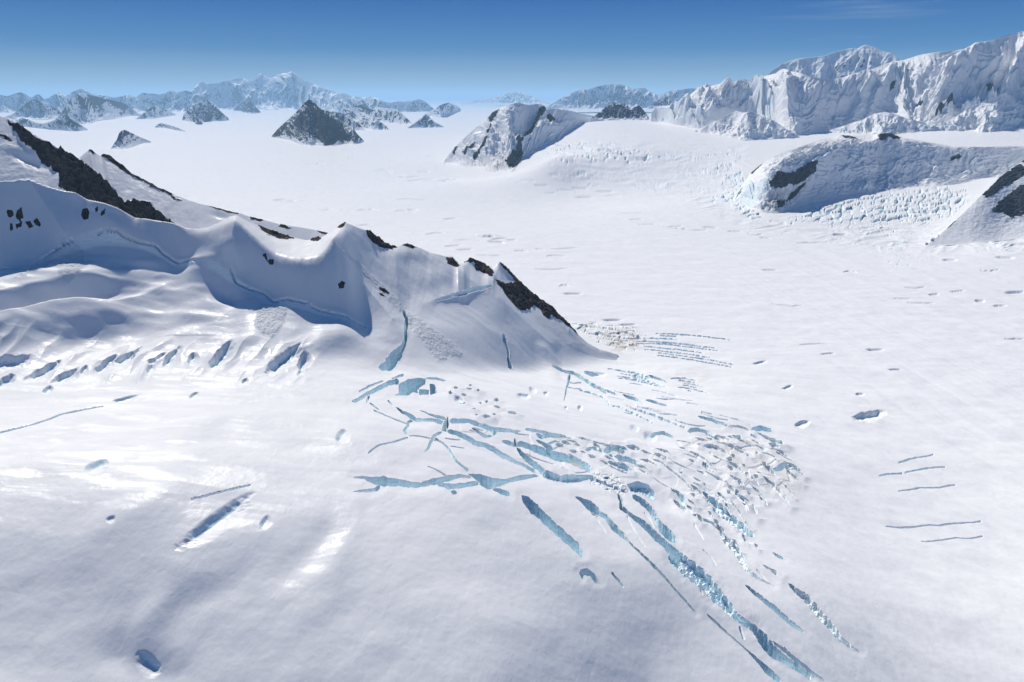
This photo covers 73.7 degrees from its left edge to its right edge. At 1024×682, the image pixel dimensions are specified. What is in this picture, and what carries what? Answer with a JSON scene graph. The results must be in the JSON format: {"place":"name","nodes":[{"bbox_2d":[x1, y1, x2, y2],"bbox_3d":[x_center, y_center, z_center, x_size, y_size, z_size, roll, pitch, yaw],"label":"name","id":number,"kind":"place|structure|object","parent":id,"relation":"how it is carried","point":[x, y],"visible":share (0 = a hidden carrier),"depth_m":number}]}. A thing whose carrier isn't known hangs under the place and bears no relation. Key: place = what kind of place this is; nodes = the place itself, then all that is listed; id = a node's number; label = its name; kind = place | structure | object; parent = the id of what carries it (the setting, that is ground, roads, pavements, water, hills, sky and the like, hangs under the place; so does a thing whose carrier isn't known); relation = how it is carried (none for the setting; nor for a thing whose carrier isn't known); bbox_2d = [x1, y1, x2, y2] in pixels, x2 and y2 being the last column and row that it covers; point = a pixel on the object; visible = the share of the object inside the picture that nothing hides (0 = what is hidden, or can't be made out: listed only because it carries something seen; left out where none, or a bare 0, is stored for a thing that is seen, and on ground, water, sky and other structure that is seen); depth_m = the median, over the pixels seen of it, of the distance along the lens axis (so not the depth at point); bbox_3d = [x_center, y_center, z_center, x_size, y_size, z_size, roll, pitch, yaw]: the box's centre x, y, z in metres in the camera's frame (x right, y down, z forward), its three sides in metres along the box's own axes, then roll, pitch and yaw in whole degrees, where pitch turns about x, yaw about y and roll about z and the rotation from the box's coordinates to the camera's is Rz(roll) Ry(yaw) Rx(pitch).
{"place":"outdoors","nodes":[
{"label":"outdoors","id":0,"kind":"place"},
{"bbox_2d":[5,99,60,119],"bbox_3d":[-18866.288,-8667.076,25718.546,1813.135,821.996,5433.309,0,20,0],"label":"dark foothills","id":1,"kind":"structure","parent":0,"point":[34,109],"depth_m":26875.64},
{"bbox_2d":[61,93,140,123],"bbox_3d":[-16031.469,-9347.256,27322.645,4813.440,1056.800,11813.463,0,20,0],"label":"mountain range","id":2,"kind":"structure","parent":0,"point":[81,108],"depth_m":24972.96},
{"bbox_2d":[0,89,202,112],"bbox_3d":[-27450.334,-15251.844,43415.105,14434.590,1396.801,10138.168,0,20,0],"label":"mountain range","id":3,"kind":"structure","parent":0,"point":[15,102],"depth_m":41767.78},
{"bbox_2d":[136,106,175,118],"bbox_3d":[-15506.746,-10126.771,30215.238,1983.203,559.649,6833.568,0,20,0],"label":"mountain range","id":4,"kind":"structure","parent":0,"point":[154,112],"depth_m":28528.56},
{"bbox_2d":[0,116,327,239],"bbox_3d":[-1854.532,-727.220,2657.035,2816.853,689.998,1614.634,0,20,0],"label":"snow peak","id":5,"kind":"structure","parent":0,"point":[89,174],"depth_m":2267.41},
{"bbox_2d":[138,98,193,111],"bbox_3d":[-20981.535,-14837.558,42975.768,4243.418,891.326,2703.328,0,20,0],"label":"mountain range","id":6,"kind":"structure","parent":0,"point":[182,105],"depth_m":42460.77},
{"bbox_2d":[191,71,364,109],"bbox_3d":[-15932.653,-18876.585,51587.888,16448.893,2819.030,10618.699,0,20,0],"label":"massif","id":7,"kind":"structure","parent":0,"point":[291,90],"depth_m":50376.61},
{"bbox_2d":[0,179,617,386],"bbox_3d":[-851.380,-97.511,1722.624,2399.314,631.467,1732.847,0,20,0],"label":"snow ridge","id":8,"kind":"structure","parent":0,"point":[120,305],"depth_m":1501.17},
{"bbox_2d":[16,206,23,220],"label":"rock outcrop","id":9,"kind":"object","parent":8,"relation":"on","point":[19,214],"visible":1,"depth_m":1531.64},
{"bbox_2d":[81,207,89,220],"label":"rock outcrop","id":10,"kind":"object","parent":8,"relation":"on","point":[85,214],"visible":1,"depth_m":1572.80},
{"bbox_2d":[96,227,195,264],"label":"crevasse","id":11,"kind":"structure","parent":8,"relation":"on","point":[100,231],"depth_m":1572.72},
{"bbox_2d":[230,266,307,304],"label":"crevasse","id":12,"kind":"structure","parent":8,"relation":"on","point":[237,282],"depth_m":1493.58},
{"bbox_2d":[258,225,293,239],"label":"rock outcrop","id":13,"kind":"object","parent":8,"relation":"on","point":[277,234],"visible":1,"depth_m":1663.73},
{"bbox_2d":[335,243,404,311],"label":"avalanche debris","id":14,"kind":"object","parent":8,"relation":"on","point":[391,297],"visible":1,"depth_m":1614.73},
{"bbox_2d":[366,230,397,248],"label":"rock outcrop","id":15,"kind":"object","parent":8,"relation":"on","point":[375,239],"visible":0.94,"depth_m":1759.57},
{"bbox_2d":[378,310,408,370],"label":"crevasse","id":16,"kind":"structure","parent":8,"relation":"on","point":[393,358],"depth_m":1462.16},
{"bbox_2d":[405,311,462,360],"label":"avalanche debris","id":17,"kind":"object","parent":8,"relation":"on","point":[439,346],"visible":1,"depth_m":1564.24},
{"bbox_2d":[446,257,459,266],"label":"rock outcrop","id":18,"kind":"object","parent":8,"relation":"on","point":[452,262],"visible":0.98,"depth_m":1963.70},
{"bbox_2d":[434,285,491,301],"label":"crevasse","id":19,"kind":"structure","parent":8,"relation":"on","point":[465,292],"depth_m":1860.34},
{"bbox_2d":[464,257,493,275],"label":"rock outcrop","id":20,"kind":"object","parent":8,"relation":"on","point":[483,268],"visible":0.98,"depth_m":2076.82},
{"bbox_2d":[502,333,512,368],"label":"crevasse","id":21,"kind":"structure","parent":8,"relation":"on","point":[505,342],"depth_m":1815.61},
{"bbox_2d":[496,262,576,332],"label":"rock outcrop","id":22,"kind":"object","parent":8,"relation":"on","point":[520,295],"visible":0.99,"depth_m":2142.86},
{"bbox_2d":[357,118,388,129],"bbox_3d":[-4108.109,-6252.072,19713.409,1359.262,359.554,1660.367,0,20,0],"label":"broken hills","id":23,"kind":"structure","parent":0,"point":[364,123],"depth_m":19227.44},
{"bbox_2d":[338,105,411,123],"bbox_3d":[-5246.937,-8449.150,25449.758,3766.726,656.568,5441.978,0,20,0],"label":"broken hills","id":24,"kind":"structure","parent":0,"point":[380,114],"depth_m":24854.66},
{"bbox_2d":[325,96,433,111],"bbox_3d":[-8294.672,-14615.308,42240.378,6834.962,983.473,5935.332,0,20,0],"label":"broken hills","id":25,"kind":"structure","parent":0,"point":[374,103],"depth_m":41856.04},
{"bbox_2d":[408,114,443,127],"bbox_3d":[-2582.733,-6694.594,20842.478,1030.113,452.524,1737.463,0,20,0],"label":"broken hills","id":26,"kind":"structure","parent":0,"point":[425,121],"depth_m":20670.35},
{"bbox_2d":[426,103,460,117],"bbox_3d":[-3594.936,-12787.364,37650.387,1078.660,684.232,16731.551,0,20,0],"label":"broken hills","id":27,"kind":"structure","parent":0,"point":[443,110],"depth_m":31564.24},
{"bbox_2d":[463,90,549,103],"bbox_3d":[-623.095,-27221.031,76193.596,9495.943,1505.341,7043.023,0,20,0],"label":"distant peak","id":28,"kind":"structure","parent":0,"point":[513,97],"depth_m":74610.84},
{"bbox_2d":[0,100,1023,681],"bbox_3d":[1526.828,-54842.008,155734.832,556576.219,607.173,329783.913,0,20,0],"label":"glacier","id":29,"kind":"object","parent":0,"point":[872,336],"visible":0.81,"depth_m":1147.73},
{"bbox_2d":[0,237,72,269],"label":"crevasse","id":30,"kind":"structure","parent":29,"relation":"on","point":[53,250],"depth_m":1499.68},
{"bbox_2d":[13,237,86,286],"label":"avalanche debris","id":31,"kind":"object","parent":29,"relation":"on","point":[69,260],"visible":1,"depth_m":1498.33},
{"bbox_2d":[15,114,87,130],"bbox_3d":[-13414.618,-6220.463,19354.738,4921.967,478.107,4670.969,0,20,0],"label":"dark foothills","id":32,"kind":"structure","parent":29,"relation":"on","point":[63,122],"depth_m":18035.12},
{"bbox_2d":[0,406,102,432],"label":"ice crack","id":33,"kind":"object","parent":29,"relation":"on","point":[8,430],"visible":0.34,"depth_m":1031.99},
{"bbox_2d":[111,130,150,148],"bbox_3d":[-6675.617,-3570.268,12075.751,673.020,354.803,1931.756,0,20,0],"label":"nunatak","id":34,"kind":"structure","parent":29,"relation":"on","point":[126,139],"depth_m":11613.99},
{"bbox_2d":[155,123,185,131],"bbox_3d":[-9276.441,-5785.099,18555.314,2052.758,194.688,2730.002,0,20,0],"label":"nunatak","id":35,"kind":"structure","parent":29,"relation":"on","point":[161,125],"depth_m":19014.56},
{"bbox_2d":[182,99,228,122],"bbox_3d":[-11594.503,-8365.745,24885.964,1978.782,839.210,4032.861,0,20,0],"label":"nunatak","id":36,"kind":"structure","parent":29,"relation":"on","point":[205,110],"depth_m":24812.73},
{"bbox_2d":[191,484,250,499],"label":"ice crack","id":37,"kind":"object","parent":29,"relation":"on","point":[222,491],"visible":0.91,"depth_m":865.44},
{"bbox_2d":[233,101,260,113],"bbox_3d":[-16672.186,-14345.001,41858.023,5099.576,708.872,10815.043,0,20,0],"label":"nunatak","id":38,"kind":"structure","parent":29,"relation":"on","point":[247,107],"depth_m":38680.84},
{"bbox_2d":[254,303,286,337],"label":"avalanche debris","id":39,"kind":"object","parent":29,"relation":"on","point":[268,319],"visible":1,"depth_m":1427.51},
{"bbox_2d":[271,100,363,145],"bbox_3d":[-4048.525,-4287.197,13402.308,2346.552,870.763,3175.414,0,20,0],"label":"nunatak","id":40,"kind":"structure","parent":29,"relation":"on","point":[309,123],"depth_m":12896.84},
{"bbox_2d":[310,304,365,327],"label":"crevasse","id":41,"kind":"structure","parent":29,"relation":"on","point":[334,313],"depth_m":1475.25},
{"bbox_2d":[328,110,365,131],"bbox_3d":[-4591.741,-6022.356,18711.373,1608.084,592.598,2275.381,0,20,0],"label":"nunatak","id":42,"kind":"structure","parent":29,"relation":"on","point":[352,123],"depth_m":18330.49},
{"bbox_2d":[353,485,379,491],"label":"crevasse","id":43,"kind":"structure","parent":29,"relation":"on","point":[377,488],"depth_m":916.57},
{"bbox_2d":[351,378,398,402],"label":"crevasse","id":44,"kind":"structure","parent":29,"relation":"on","point":[381,387],"depth_m":1255.40},
{"bbox_2d":[353,476,421,487],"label":"crevasse","id":45,"kind":"structure","parent":29,"relation":"on","point":[383,481],"depth_m":945.75},
{"bbox_2d":[396,378,425,394],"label":"crevasse","id":46,"kind":"structure","parent":29,"relation":"on","point":[408,386],"depth_m":1340.38},
{"bbox_2d":[396,407,444,424],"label":"crevasse","id":47,"kind":"structure","parent":29,"relation":"on","point":[415,419],"depth_m":1143.27},
{"bbox_2d":[424,431,441,452],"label":"crevasse","id":48,"kind":"structure","parent":29,"relation":"on","point":[433,437],"depth_m":1067.26},
{"bbox_2d":[421,474,472,486],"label":"crevasse","id":49,"kind":"structure","parent":29,"relation":"on","point":[437,481],"depth_m":964.13},
{"bbox_2d":[435,438,467,471],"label":"ice crack","id":50,"kind":"object","parent":29,"relation":"on","point":[451,454],"visible":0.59,"depth_m":1027.63},
{"bbox_2d":[435,481,479,488],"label":"crevasse","id":51,"kind":"structure","parent":29,"relation":"on","point":[459,485],"depth_m":955.46},
{"bbox_2d":[449,418,520,435],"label":"crevasse","id":52,"kind":"structure","parent":29,"relation":"on","point":[474,423],"depth_m":1173.53},
{"bbox_2d":[447,429,535,472],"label":"crevasse","id":53,"kind":"structure","parent":29,"relation":"on","point":[495,450],"depth_m":1091.53},
{"bbox_2d":[493,488,509,495],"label":"crevasse","id":54,"kind":"structure","parent":29,"relation":"on","point":[502,492],"depth_m":961.47},
{"bbox_2d":[469,474,538,488],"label":"crevasse","id":55,"kind":"structure","parent":29,"relation":"on","point":[487,482],"depth_m":989.32},
{"bbox_2d":[517,448,545,477],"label":"crevasse","id":56,"kind":"structure","parent":29,"relation":"on","point":[533,463],"depth_m":1083.49},
{"bbox_2d":[536,440,553,458],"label":"crevasse","id":57,"kind":"structure","parent":29,"relation":"on","point":[548,448],"depth_m":1164.83},
{"bbox_2d":[502,440,590,474],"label":"crevasse","id":58,"kind":"structure","parent":29,"relation":"on","point":[556,456],"depth_m":1145.36},
{"bbox_2d":[525,428,567,438],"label":"crevasse","id":59,"kind":"structure","parent":29,"relation":"on","point":[546,433],"depth_m":1229.49},
{"bbox_2d":[521,495,583,556],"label":"crevasse","id":60,"kind":"structure","parent":29,"relation":"on","point":[535,509],"depth_m":929.76},
{"bbox_2d":[542,470,596,482],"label":"crevasse","id":61,"kind":"structure","parent":29,"relation":"on","point":[566,478],"depth_m":1056.24},
{"bbox_2d":[568,454,581,464],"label":"crevasse","id":62,"kind":"structure","parent":29,"relation":"on","point":[574,458],"depth_m":1141.03},
{"bbox_2d":[552,365,606,392],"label":"crevasse","id":63,"kind":"structure","parent":29,"relation":"on","point":[593,385],"depth_m":1889.93},
{"bbox_2d":[579,568,599,582],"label":"crevasse","id":64,"kind":"structure","parent":29,"relation":"on","point":[585,571],"depth_m":856.48},
{"bbox_2d":[609,444,627,453],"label":"crevasse","id":65,"kind":"structure","parent":29,"relation":"on","point":[619,448],"depth_m":1257.21},
{"bbox_2d":[614,454,637,465],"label":"crevasse","id":66,"kind":"structure","parent":29,"relation":"on","point":[627,459],"depth_m":1209.26},
{"bbox_2d":[608,404,652,422],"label":"ice crack","id":67,"kind":"object","parent":29,"relation":"on","point":[631,412],"visible":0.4,"depth_m":1554.53},
{"bbox_2d":[575,496,695,612],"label":"crevasse","id":68,"kind":"structure","parent":29,"relation":"on","point":[591,507],"depth_m":950.30},
{"bbox_2d":[626,481,655,499],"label":"crevasse","id":69,"kind":"structure","parent":29,"relation":"on","point":[639,487],"depth_m":1099.45},
{"bbox_2d":[617,494,680,566],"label":"crevasse","id":70,"kind":"structure","parent":29,"relation":"on","point":[664,544],"depth_m":959.07},
{"bbox_2d":[632,494,675,543],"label":"crevasse","id":71,"kind":"structure","parent":29,"relation":"on","point":[665,531],"depth_m":1000.33},
{"bbox_2d":[631,407,677,424],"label":"ice crack","id":72,"kind":"object","parent":29,"relation":"on","point":[659,417],"visible":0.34,"depth_m":1559.41},
{"bbox_2d":[650,431,674,437],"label":"crevasse","id":73,"kind":"structure","parent":29,"relation":"on","point":[653,435],"depth_m":1424.12},
{"bbox_2d":[660,462,690,487],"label":"crevasse","id":74,"kind":"structure","parent":29,"relation":"on","point":[678,476],"depth_m":1181.10},
{"bbox_2d":[638,340,714,348],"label":"ice crack","id":75,"kind":"object","parent":29,"relation":"on","point":[676,343],"visible":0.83,"depth_m":2369.05},
{"bbox_2d":[636,343,717,350],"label":"ice crack","id":76,"kind":"object","parent":29,"relation":"on","point":[675,345],"visible":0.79,"depth_m":2351.15},
{"bbox_2d":[672,488,686,507],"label":"crevasse","id":77,"kind":"structure","parent":29,"relation":"on","point":[682,498],"depth_m":1111.37},
{"bbox_2d":[657,333,730,340],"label":"ice crack","id":78,"kind":"object","parent":29,"relation":"on","point":[695,335],"visible":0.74,"depth_m":2445.25},
{"bbox_2d":[658,355,731,367],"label":"ice crack","id":79,"kind":"object","parent":29,"relation":"on","point":[693,360],"visible":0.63,"depth_m":2196.01},
{"bbox_2d":[668,552,723,599],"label":"crevasse","id":80,"kind":"structure","parent":29,"relation":"on","point":[697,575],"depth_m":903.32},
{"bbox_2d":[688,427,719,440],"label":"crevasse","id":81,"kind":"structure","parent":29,"relation":"on","point":[695,429],"depth_m":1504.54},
{"bbox_2d":[698,416,731,427],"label":"crevasse","id":82,"kind":"structure","parent":29,"relation":"on","point":[713,420],"depth_m":1586.68},
{"bbox_2d":[703,444,729,453],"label":"crevasse","id":83,"kind":"structure","parent":29,"relation":"on","point":[712,446],"depth_m":1400.02},
{"bbox_2d":[702,492,754,536],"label":"crevasse","id":84,"kind":"structure","parent":29,"relation":"on","point":[720,509],"depth_m":1101.47},
{"bbox_2d":[692,514,772,585],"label":"crevasse","id":85,"kind":"structure","parent":29,"relation":"on","point":[741,559],"depth_m":978.17},
{"bbox_2d":[717,442,749,455],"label":"crevasse","id":86,"kind":"structure","parent":29,"relation":"on","point":[733,447],"depth_m":1425.08},
{"bbox_2d":[710,591,758,637],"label":"crevasse","id":87,"kind":"structure","parent":29,"relation":"on","point":[725,604],"depth_m":858.84},
{"bbox_2d":[732,539,741,554],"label":"crevasse","id":88,"kind":"structure","parent":29,"relation":"on","point":[735,544],"depth_m":1003.39},
{"bbox_2d":[725,480,750,504],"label":"crevasse","id":89,"kind":"structure","parent":29,"relation":"on","point":[730,487],"depth_m":1194.93},
{"bbox_2d":[730,499,752,528],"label":"crevasse","id":90,"kind":"structure","parent":29,"relation":"on","point":[739,512],"depth_m":1115.31},
{"bbox_2d":[706,613,780,681],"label":"crevasse","id":91,"kind":"structure","parent":29,"relation":"on","point":[767,670],"depth_m":796.05},
{"bbox_2d":[695,111,799,140],"bbox_3d":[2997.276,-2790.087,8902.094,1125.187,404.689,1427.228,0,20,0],"label":"ice buttress","id":92,"kind":"structure","parent":29,"relation":"on","point":[747,126],"depth_m":8619.40},
{"bbox_2d":[739,494,757,515],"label":"crevasse","id":93,"kind":"structure","parent":29,"relation":"on","point":[743,498],"depth_m":1166.05},
{"bbox_2d":[751,425,772,431],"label":"crevasse","id":94,"kind":"structure","parent":29,"relation":"on","point":[760,428],"depth_m":1611.25},
{"bbox_2d":[757,432,779,443],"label":"crevasse","id":95,"kind":"structure","parent":29,"relation":"on","point":[772,440],"depth_m":1541.36},
{"bbox_2d":[745,585,804,632],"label":"crevasse","id":96,"kind":"structure","parent":29,"relation":"on","point":[777,611],"depth_m":867.92},
{"bbox_2d":[764,476,790,504],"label":"crevasse","id":97,"kind":"structure","parent":29,"relation":"on","point":[775,488],"depth_m":1269.32},
{"bbox_2d":[748,624,810,679],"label":"crevasse","id":98,"kind":"structure","parent":29,"relation":"on","point":[770,648],"depth_m":820.32},
{"bbox_2d":[772,462,802,473],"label":"crevasse","id":99,"kind":"structure","parent":29,"relation":"on","point":[781,466],"depth_m":1376.29},
{"bbox_2d":[781,460,803,474],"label":"crevasse","id":100,"kind":"structure","parent":29,"relation":"on","point":[790,466],"depth_m":1392.86},
{"bbox_2d":[772,641,824,681],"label":"crevasse","id":101,"kind":"structure","parent":29,"relation":"on","point":[796,662],"depth_m":806.47},
{"bbox_2d":[788,583,859,651],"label":"crevasse","id":102,"kind":"structure","parent":29,"relation":"on","point":[816,610],"depth_m":893.99},
{"bbox_2d":[825,112,936,134],"bbox_3d":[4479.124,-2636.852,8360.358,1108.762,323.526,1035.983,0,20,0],"label":"ice buttress","id":103,"kind":"structure","parent":29,"relation":"on","point":[885,122],"depth_m":8171.76},
{"bbox_2d":[888,521,980,528],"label":"ice crack","id":104,"kind":"object","parent":29,"relation":"on","point":[933,525],"visible":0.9,"depth_m":1267.03},
{"bbox_2d":[925,160,1023,246],"bbox_3d":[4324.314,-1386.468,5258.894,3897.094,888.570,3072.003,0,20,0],"label":"rock slope","id":105,"kind":"structure","parent":29,"relation":"on","point":[994,212],"depth_m":4515.80},
{"bbox_2d":[933,98,1023,132],"bbox_3d":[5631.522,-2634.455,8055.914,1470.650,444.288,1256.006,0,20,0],"label":"ice buttress","id":106,"kind":"structure","parent":29,"relation":"on","point":[1005,114],"depth_m":7901.69},
{"bbox_2d":[443,103,591,171],"bbox_3d":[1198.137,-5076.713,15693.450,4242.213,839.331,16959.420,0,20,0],"label":"snow dome","id":107,"kind":"structure","parent":0,"point":[508,138],"depth_m":8977.87},
{"bbox_2d":[591,102,648,121],"bbox_3d":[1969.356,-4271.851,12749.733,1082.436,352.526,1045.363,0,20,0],"label":"rocky hill","id":108,"kind":"structure","parent":0,"point":[615,111],"depth_m":12480.36},
{"bbox_2d":[547,83,696,108],"bbox_3d":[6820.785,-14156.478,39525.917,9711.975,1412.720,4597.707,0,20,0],"label":"distant peak","id":109,"kind":"structure","parent":0,"point":[601,97],"depth_m":38575.73},
{"bbox_2d":[650,96,680,108],"bbox_3d":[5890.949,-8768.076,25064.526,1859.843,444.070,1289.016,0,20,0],"label":"distant peak","id":110,"kind":"structure","parent":0,"point":[664,101],"depth_m":24747.74},
{"bbox_2d":[767,45,900,78],"bbox_3d":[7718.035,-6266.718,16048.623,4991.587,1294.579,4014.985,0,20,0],"label":"snow summit","id":111,"kind":"structure","parent":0,"point":[842,63],"depth_m":15499.88},
{"bbox_2d":[651,31,1023,135],"bbox_3d":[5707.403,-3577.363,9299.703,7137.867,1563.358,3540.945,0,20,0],"label":"snowy mountain ridge","id":112,"kind":"structure","parent":0,"point":[931,89],"depth_m":8900.75},
{"bbox_2d":[735,133,1023,213],"bbox_3d":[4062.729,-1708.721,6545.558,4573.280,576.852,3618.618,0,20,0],"label":"flat topped hill","id":113,"kind":"structure","parent":0,"point":[837,166],"depth_m":5864.31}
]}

